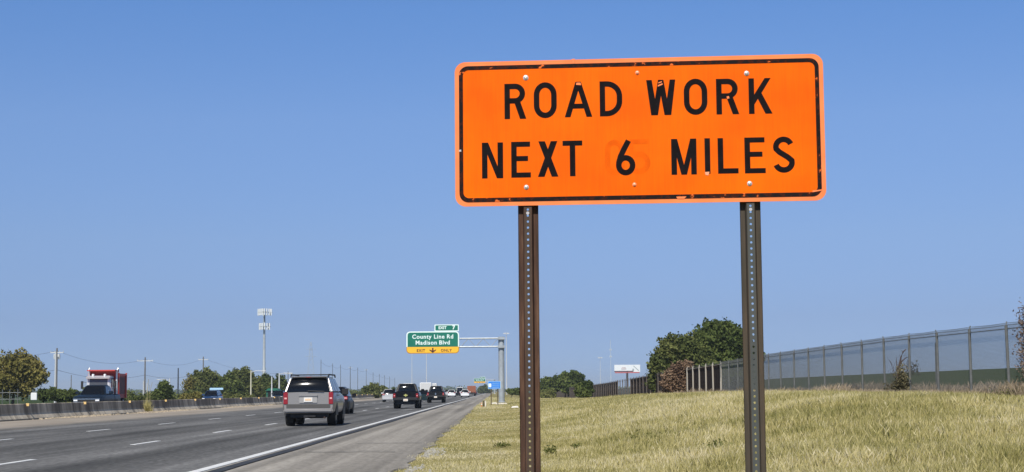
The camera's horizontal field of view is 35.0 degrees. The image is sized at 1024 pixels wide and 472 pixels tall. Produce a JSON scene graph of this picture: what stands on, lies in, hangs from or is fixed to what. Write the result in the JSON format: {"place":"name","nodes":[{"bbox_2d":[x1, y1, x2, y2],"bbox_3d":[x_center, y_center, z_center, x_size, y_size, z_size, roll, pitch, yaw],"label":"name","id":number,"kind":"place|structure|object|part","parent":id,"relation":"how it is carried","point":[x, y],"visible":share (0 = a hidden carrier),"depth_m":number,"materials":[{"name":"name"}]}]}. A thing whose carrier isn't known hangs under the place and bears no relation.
{"place":"outdoors","nodes":[
{"label":"outdoors","id":0,"kind":"place"},
{"bbox_2d":[73,385,119,401],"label":"pickup truck","id":1,"kind":"object","parent":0,"point":[96,393],"visible":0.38,"depth_m":111.02,"materials":[{"name":"blue paint"}]},
{"bbox_2d":[81,368,126,400],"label":"dump truck","id":2,"kind":"object","parent":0,"point":[115,381],"visible":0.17,"depth_m":139.93,"materials":[{"name":"red paint"}]},
{"bbox_2d":[202,388,222,398],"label":"car","id":3,"kind":"object","parent":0,"point":[213,393],"visible":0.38,"depth_m":191.93,"materials":[{"name":"blue paint"}]},
{"bbox_2d":[0,392,484,471],"bbox_3d":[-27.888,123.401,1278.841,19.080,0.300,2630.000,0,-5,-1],"label":"road","id":4,"kind":"structure","parent":0,"point":[188,441],"depth_m":49.31,"materials":[{"name":"grey asphalt"}]},
{"bbox_2d":[143,379,154,411],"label":"tall weed","id":5,"kind":"object","parent":4,"relation":"on","point":[147,406],"visible":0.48,"depth_m":112.59,"materials":[{"name":"green plant"}]},
{"bbox_2d":[32,404,278,419],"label":"debris","id":6,"kind":"object","parent":4,"relation":"on","point":[94,415],"visible":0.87,"depth_m":109.19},
{"bbox_2d":[1,400,372,429],"bbox_3d":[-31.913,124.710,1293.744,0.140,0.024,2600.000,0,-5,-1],"label":"edge line","id":7,"kind":"object","parent":4,"relation":"on","point":[129,419],"depth_m":79.64,"materials":[{"name":"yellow paint"}]},
{"bbox_2d":[0,394,381,421],"bbox_3d":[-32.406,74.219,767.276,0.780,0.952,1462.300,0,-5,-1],"label":"median barrier","id":8,"kind":"object","parent":4,"relation":"on","point":[18,412],"visible":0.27,"depth_m":103.74,"materials":[{"name":"concrete"}]},
{"bbox_2d":[0,393,477,464],"bbox_3d":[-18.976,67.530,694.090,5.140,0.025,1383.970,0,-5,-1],"label":"lane markings","id":9,"kind":"object","parent":4,"relation":"on","point":[131,444],"visible":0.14,"depth_m":44.18,"materials":[{"name":"paint"}]},
{"bbox_2d":[283,374,347,425],"bbox_3d":[-7.872,6.558,65.144,2.540,2.015,5.300,0,-5,-1],"label":"suv","id":10,"kind":"object","parent":4,"relation":"on","point":[305,396],"visible":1,"depth_m":62.74,"materials":[{"name":"grey paint"}]},
{"bbox_3d":[-7.852,5.767,62.815,1.673,0.543,0.274,0,-5,-1],"label":"rear window","id":11,"kind":"part","parent":10,"relation":"part of","materials":[{"name":"black glass"}]},
{"bbox_2d":[381,389,395,401],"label":"sedan","id":12,"kind":"object","parent":4,"relation":"on","point":[387,394],"visible":0.53,"depth_m":206.89,"materials":[{"name":"silver metal"}]},
{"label":"rear window","id":13,"kind":"part","parent":12,"relation":"part of","materials":[{"name":"black glass"}]},
{"bbox_2d":[392,383,423,408],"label":"pickup truck","id":14,"kind":"object","parent":4,"relation":"on","point":[406,393],"visible":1,"depth_m":125.02,"materials":[{"name":"black paint"}]},
{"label":"rear window","id":15,"kind":"part","parent":14,"relation":"part of","materials":[{"name":"black glass"}]},
{"bbox_2d":[419,390,426,399],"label":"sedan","id":16,"kind":"object","parent":4,"relation":"on","point":[424,395],"visible":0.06,"depth_m":195.99,"materials":[{"name":"teal paint"}]},
{"bbox_2d":[420,382,431,391],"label":"box truck","id":17,"kind":"object","parent":4,"relation":"on","point":[426,385],"visible":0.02,"depth_m":328.43,"materials":[{"name":"white paint"}]},
{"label":"rear door","id":18,"kind":"part","parent":17,"relation":"part of","materials":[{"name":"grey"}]},
{"bbox_2d":[426,386,447,402],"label":"pickup truck","id":19,"kind":"object","parent":4,"relation":"on","point":[436,393],"visible":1,"depth_m":184.26,"materials":[{"name":"black paint"}]},
{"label":"rear window","id":20,"kind":"part","parent":19,"relation":"part of","materials":[{"name":"black glass"}]},
{"bbox_2d":[447,390,455,396],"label":"sedan","id":21,"kind":"object","parent":4,"relation":"on","point":[451,392],"visible":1,"depth_m":373.17,"materials":[{"name":"white paint"}]},
{"bbox_2d":[460,390,470,396],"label":"sedan","id":22,"kind":"object","parent":4,"relation":"on","point":[464,392],"visible":0.98,"depth_m":348.31,"materials":[{"name":"white paint"}]},
{"bbox_2d":[467,386,475,395],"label":"box truck","id":23,"kind":"object","parent":4,"relation":"on","point":[472,389],"visible":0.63,"depth_m":437.96,"materials":[{"name":"brown paint"}]},
{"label":"rear door","id":24,"kind":"part","parent":23,"relation":"part of","materials":[{"name":"brown"}]},
{"bbox_2d":[257,308,271,374],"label":"cell tower","id":25,"kind":"structure","parent":0,"point":[262,326],"depth_m":418.45,"materials":[{"name":"metal"}]},
{"bbox_2d":[271,391,284,396],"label":"car","id":26,"kind":"object","parent":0,"point":[278,394],"visible":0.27,"depth_m":251.35,"materials":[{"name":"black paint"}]},
{"bbox_2d":[189,392,492,471],"bbox_3d":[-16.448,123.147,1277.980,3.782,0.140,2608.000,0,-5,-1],"label":"shoulder","id":27,"kind":"object","parent":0,"point":[375,447],"visible":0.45,"depth_m":38.23},
{"bbox_2d":[207,399,465,471],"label":"asphalt seam","id":28,"kind":"object","parent":27,"relation":"on","point":[260,458],"visible":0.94,"depth_m":37.80,"materials":[{"name":"black asphalt"}]},
{"bbox_2d":[190,393,485,471],"bbox_3d":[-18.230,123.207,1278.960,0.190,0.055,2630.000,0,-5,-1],"label":"edge line","id":29,"kind":"object","parent":27,"relation":"on","point":[245,458],"depth_m":37.86,"materials":[{"name":"paint"}]},
{"bbox_2d":[339,387,355,413],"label":"sedan","id":30,"kind":"object","parent":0,"point":[349,404],"visible":0.42,"depth_m":97.23,"materials":[{"name":"black paint"}]},
{"bbox_2d":[404,447,445,471],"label":"gravel","id":31,"kind":"structure","parent":0,"point":[428,451],"depth_m":33.56,"materials":[{"name":"beige gravel"}]},
{"bbox_2d":[0,367,1023,471],"bbox_3d":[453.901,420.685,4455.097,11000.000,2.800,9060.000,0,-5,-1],"label":"ground","id":32,"kind":"structure","parent":0,"point":[30,401],"depth_m":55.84,"materials":[{"name":"green plant"}]},
{"bbox_2d":[2,389,20,403],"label":"wire fence","id":33,"kind":"object","parent":32,"relation":"on","point":[9,392],"visible":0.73,"depth_m":148.80,"materials":[{"name":"metal"}]},
{"bbox_2d":[0,347,50,403],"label":"roadside tree","id":34,"kind":"object","parent":32,"relation":"on","point":[23,373],"visible":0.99,"depth_m":173.10,"materials":[{"name":"green plant"}]},
{"bbox_2d":[31,393,36,399],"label":"white box","id":35,"kind":"object","parent":32,"relation":"on","point":[33,396],"visible":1,"depth_m":163.62,"materials":[{"name":"white"}]},
{"bbox_2d":[50,348,63,402],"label":"utility pole","id":36,"kind":"object","parent":32,"relation":"on","point":[57,356],"visible":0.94,"depth_m":248.49,"materials":[{"name":"grey"}]},
{"bbox_2d":[34,386,81,402],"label":"hedge shrub","id":37,"kind":"object","parent":32,"relation":"on","point":[53,394],"visible":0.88,"depth_m":183.01,"materials":[{"name":"green plant"}]},
{"bbox_2d":[137,357,152,393],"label":"utility pole","id":38,"kind":"object","parent":32,"relation":"on","point":[145,360],"visible":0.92,"depth_m":304.18,"materials":[{"name":"grey"}]},
{"bbox_2d":[38,351,278,373],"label":"power line","id":39,"kind":"object","parent":38,"relation":"attached to","point":[164,364],"visible":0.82,"depth_m":297.91,"materials":[{"name":"grey"}]},
{"bbox_2d":[127,391,175,400],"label":"hedge shrub","id":40,"kind":"object","parent":32,"relation":"on","point":[138,398],"visible":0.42,"depth_m":192.87,"materials":[{"name":"green plant"}]},
{"bbox_2d":[149,379,174,399],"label":"tree","id":41,"kind":"object","parent":32,"relation":"on","point":[164,391],"visible":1,"depth_m":188.40,"materials":[{"name":"green plant"}]},
{"bbox_2d":[177,368,178,394],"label":"utility pole","id":42,"kind":"object","parent":32,"relation":"on","point":[178,382],"visible":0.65,"depth_m":327.88,"materials":[{"name":"grey"}]},
{"bbox_2d":[180,372,195,392],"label":"bare tree","id":43,"kind":"object","parent":32,"relation":"on","point":[188,383],"visible":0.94,"depth_m":260.45,"materials":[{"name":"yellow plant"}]},
{"bbox_2d":[178,391,202,399],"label":"hedge shrub","id":44,"kind":"object","parent":32,"relation":"on","point":[196,395],"visible":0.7,"depth_m":198.18,"materials":[{"name":"green plant"}]},
{"bbox_2d":[189,366,218,392],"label":"broadleaf tree","id":45,"kind":"object","parent":32,"relation":"on","point":[206,379],"visible":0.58,"depth_m":282.68,"materials":[{"name":"green plant"}]},
{"bbox_2d":[64,387,361,402],"bbox_3d":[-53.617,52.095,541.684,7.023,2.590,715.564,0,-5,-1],"label":"roadside hedge","id":46,"kind":"object","parent":32,"relation":"on","point":[129,393],"visible":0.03,"depth_m":242.91,"materials":[{"name":"green plant"}]},
{"bbox_2d":[212,370,244,394],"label":"broadleaf tree","id":47,"kind":"object","parent":32,"relation":"on","point":[230,383],"visible":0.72,"depth_m":272.78,"materials":[{"name":"green plant"}]},
{"bbox_2d":[222,391,256,397],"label":"hedge shrub","id":48,"kind":"object","parent":32,"relation":"on","point":[229,395],"visible":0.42,"depth_m":223.35,"materials":[{"name":"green plant"}]},
{"bbox_2d":[228,366,264,396],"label":"broadleaf tree","id":49,"kind":"object","parent":32,"relation":"on","point":[242,374],"visible":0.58,"depth_m":287.54,"materials":[{"name":"green plant"}]},
{"bbox_2d":[250,370,265,394],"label":"utility pole","id":50,"kind":"object","parent":32,"relation":"on","point":[251,380],"visible":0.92,"depth_m":238.64,"materials":[{"name":"beige"}]},
{"bbox_2d":[258,373,287,396],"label":"broadleaf tree","id":51,"kind":"object","parent":32,"relation":"on","point":[265,380],"visible":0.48,"depth_m":297.71,"materials":[{"name":"green plant"}]},
{"bbox_2d":[265,388,281,396],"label":"green shelter","id":52,"kind":"object","parent":32,"relation":"on","point":[268,392],"visible":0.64,"depth_m":260.66,"materials":[{"name":"teal metal"}]},
{"bbox_2d":[305,342,316,375],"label":"pylon","id":53,"kind":"object","parent":32,"relation":"on","point":[312,356],"visible":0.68,"depth_m":1295.13,"materials":[{"name":"silver metal"}]},
{"bbox_2d":[15,385,631,395],"bbox_3d":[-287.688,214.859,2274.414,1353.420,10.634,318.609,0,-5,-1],"label":"distant woods","id":54,"kind":"object","parent":32,"relation":"on","point":[137,391],"visible":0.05,"depth_m":2192.27,"materials":[{"name":"green plant"}]},
{"bbox_2d":[361,382,389,397],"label":"roadside tree","id":55,"kind":"object","parent":32,"relation":"on","point":[377,389],"visible":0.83,"depth_m":327.34,"materials":[{"name":"green plant"}]},
{"bbox_2d":[406,324,506,403],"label":"overhead gantry","id":56,"kind":"object","parent":32,"relation":"on","point":[444,338],"visible":0.98,"depth_m":157.07,"materials":[{"name":"metal"}]},
{"bbox_2d":[477,384,492,392],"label":"distant tree","id":57,"kind":"object","parent":32,"relation":"on","point":[483,389],"visible":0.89,"depth_m":894.74,"materials":[{"name":"green plant"}]},
{"bbox_2d":[474,377,495,393],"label":"overhead gantry","id":58,"kind":"object","parent":32,"relation":"on","point":[480,380],"visible":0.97,"depth_m":726.43,"materials":[{"name":"metal"}]},
{"bbox_2d":[488,381,500,404],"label":"blue sign","id":59,"kind":"object","parent":32,"relation":"on","point":[494,385],"visible":0.99,"depth_m":147.33,"materials":[{"name":"blue metal"}]},
{"bbox_2d":[493,441,510,446],"bbox_3d":[-0.232,4.894,38.121,0.432,0.198,0.840,0,-5,-1],"label":"weed clump","id":60,"kind":"object","parent":32,"relation":"on","point":[505,444],"visible":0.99,"depth_m":38.09,"materials":[{"name":"green plant"}]},
{"bbox_2d":[503,333,508,393],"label":"light mast","id":61,"kind":"object","parent":32,"relation":"on","point":[506,359],"visible":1,"depth_m":618.19,"materials":[{"name":"silver metal"}]},
{"bbox_2d":[505,387,528,396],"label":"bush","id":62,"kind":"object","parent":32,"relation":"on","point":[513,391],"visible":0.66,"depth_m":297.90,"materials":[{"name":"green plant"}]},
{"bbox_2d":[518,205,540,471],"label":"sign post","id":63,"kind":"object","parent":32,"relation":"on","point":[534,444],"visible":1,"depth_m":6.78,"materials":[{"name":"brown metal"}]},
{"bbox_2d":[455,54,825,206],"bbox_3d":[0.528,-0.444,6.806,1.544,0.619,0.014,-1,-5,5],"label":"road work sign","id":64,"kind":"object","parent":63,"relation":"attached to","point":[742,128],"visible":1,"depth_m":6.81,"materials":[{"name":"orange metal"}]},
{"bbox_2d":[540,387,556,397],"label":"bush","id":65,"kind":"object","parent":32,"relation":"on","point":[550,392],"visible":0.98,"depth_m":278.05,"materials":[{"name":"green plant"}]},
{"bbox_2d":[540,373,558,392],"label":"distant tree","id":66,"kind":"object","parent":32,"relation":"on","point":[546,382],"visible":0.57,"depth_m":307.94,"materials":[{"name":"green plant"}]},
{"bbox_2d":[543,444,556,453],"bbox_3d":[0.759,4.293,32.626,0.297,0.241,0.734,0,-5,-1],"label":"weed clump","id":67,"kind":"object","parent":32,"relation":"on","point":[551,451],"visible":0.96,"depth_m":32.57,"materials":[{"name":"green plant"}]},
{"bbox_2d":[556,387,575,397],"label":"slatted fence","id":68,"kind":"object","parent":32,"relation":"on","point":[571,393],"visible":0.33,"depth_m":294.51,"materials":[{"name":"grey metal"}]},
{"bbox_2d":[554,370,585,397],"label":"distant tree","id":69,"kind":"object","parent":32,"relation":"on","point":[565,381],"visible":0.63,"depth_m":297.78,"materials":[{"name":"green plant"}]},
{"bbox_2d":[570,443,581,447],"bbox_3d":[1.362,4.462,34.535,0.259,0.167,0.612,0,-5,-1],"label":"weed clump","id":70,"kind":"object","parent":32,"relation":"on","point":[576,445],"visible":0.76,"depth_m":34.37,"materials":[{"name":"green plant"}]},
{"bbox_2d":[573,380,594,397],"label":"round bush","id":71,"kind":"object","parent":32,"relation":"on","point":[584,390],"visible":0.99,"depth_m":183.86,"materials":[{"name":"green plant"}]},
{"bbox_2d":[577,380,617,397],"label":"slatted fence","id":72,"kind":"object","parent":32,"relation":"on","point":[606,389],"visible":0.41,"depth_m":199.19,"materials":[{"name":"grey metal"}]},
{"bbox_2d":[609,340,611,366],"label":"cell tower","id":73,"kind":"structure","parent":32,"relation":"on","point":[610,356],"depth_m":898.38,"materials":[{"name":"silver metal"}]},
{"bbox_2d":[618,378,629,394],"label":"wire fence","id":74,"kind":"object","parent":32,"relation":"on","point":[625,391],"visible":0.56,"depth_m":170.32,"materials":[{"name":"grey metal"}]},
{"bbox_2d":[614,365,639,393],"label":"billboard","id":75,"kind":"object","parent":32,"relation":"on","point":[626,369],"visible":0.87,"depth_m":518.69,"materials":[{"name":"white"}]},
{"bbox_2d":[627,429,674,442],"bbox_3d":[2.846,4.126,33.372,1.032,0.332,0.909,-1,-5,7],"label":"weed clump","id":76,"kind":"object","parent":32,"relation":"on","point":[646,433],"visible":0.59,"depth_m":33.40,"materials":[{"name":"green plant"}]},
{"bbox_2d":[630,372,686,394],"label":"slatted fence","id":77,"kind":"object","parent":32,"relation":"on","point":[638,386],"visible":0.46,"depth_m":148.29,"materials":[{"name":"grey metal"}]},
{"bbox_2d":[659,358,694,392],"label":"dead bush","id":78,"kind":"object","parent":32,"relation":"on","point":[673,378],"visible":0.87,"depth_m":115.44,"materials":[{"name":"brown plant"}]},
{"bbox_2d":[645,330,719,392],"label":"broadleaf tree","id":79,"kind":"object","parent":32,"relation":"on","point":[670,349],"visible":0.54,"depth_m":137.07,"materials":[{"name":"green plant"}]},
{"bbox_2d":[686,362,721,391],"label":"screened fence","id":80,"kind":"object","parent":32,"relation":"on","point":[705,377],"visible":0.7,"depth_m":105.07,"materials":[{"name":"beige metal"}]},
{"bbox_2d":[703,438,732,449],"bbox_3d":[3.420,3.556,27.413,0.518,0.303,0.809,-3,-6,26],"label":"weed clump","id":81,"kind":"object","parent":32,"relation":"on","point":[719,442],"visible":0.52,"depth_m":27.41,"materials":[{"name":"green plant"}]},
{"bbox_2d":[694,358,754,389],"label":"hedge","id":82,"kind":"object","parent":32,"relation":"on","point":[730,372],"visible":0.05,"depth_m":103.75,"materials":[{"name":"green plant"}]},
{"bbox_2d":[693,317,765,365],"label":"broadleaf tree","id":83,"kind":"object","parent":32,"relation":"on","point":[723,340],"visible":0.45,"depth_m":148.98,"materials":[{"name":"green plant"}]},
{"bbox_2d":[740,202,765,471],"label":"sign post","id":84,"kind":"object","parent":32,"relation":"on","point":[749,368],"visible":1,"depth_m":6.71,"materials":[{"name":"brown metal"}]},
{"bbox_2d":[612,378,1023,395],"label":"dry weeds","id":85,"kind":"object","parent":32,"relation":"on","point":[1019,389],"visible":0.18,"depth_m":51.36,"materials":[{"name":"beige plant"}]},
{"bbox_2d":[720,321,1023,391],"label":"chain link fence","id":86,"kind":"object","parent":32,"relation":"on","point":[779,355],"visible":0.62,"depth_m":55.96,"materials":[{"name":"metal"}]},
{"bbox_2d":[883,349,918,390],"bbox_3d":[12.753,4.481,53.200,1.220,1.578,1.150,0,-5,-1],"label":"vine bush","id":87,"kind":"object","parent":32,"relation":"on","point":[899,383],"visible":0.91,"depth_m":52.97,"materials":[{"name":"green plant"}]},
{"bbox_2d":[989,387,1023,394],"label":"weed clump","id":88,"kind":"object","parent":32,"relation":"on","point":[1003,392],"visible":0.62,"depth_m":39.46,"materials":[{"name":"beige plant"}]},
{"bbox_2d":[1012,301,1023,382],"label":"reddish shrub","id":89,"kind":"object","parent":32,"relation":"on","point":[1021,351],"visible":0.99,"depth_m":40.74,"materials":[{"name":"red plant"}]},
{"bbox_2d":[0,0,1023,391],"label":"sky","id":90,"kind":"structure","parent":0,"point":[173,172],"materials":[{"name":"blue"}]},
{"bbox_2d":[473,397,605,408],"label":"meadow grass","id":91,"kind":"structure","parent":0,"point":[512,401],"depth_m":165.54,"materials":[{"name":"plant"}]}
]}

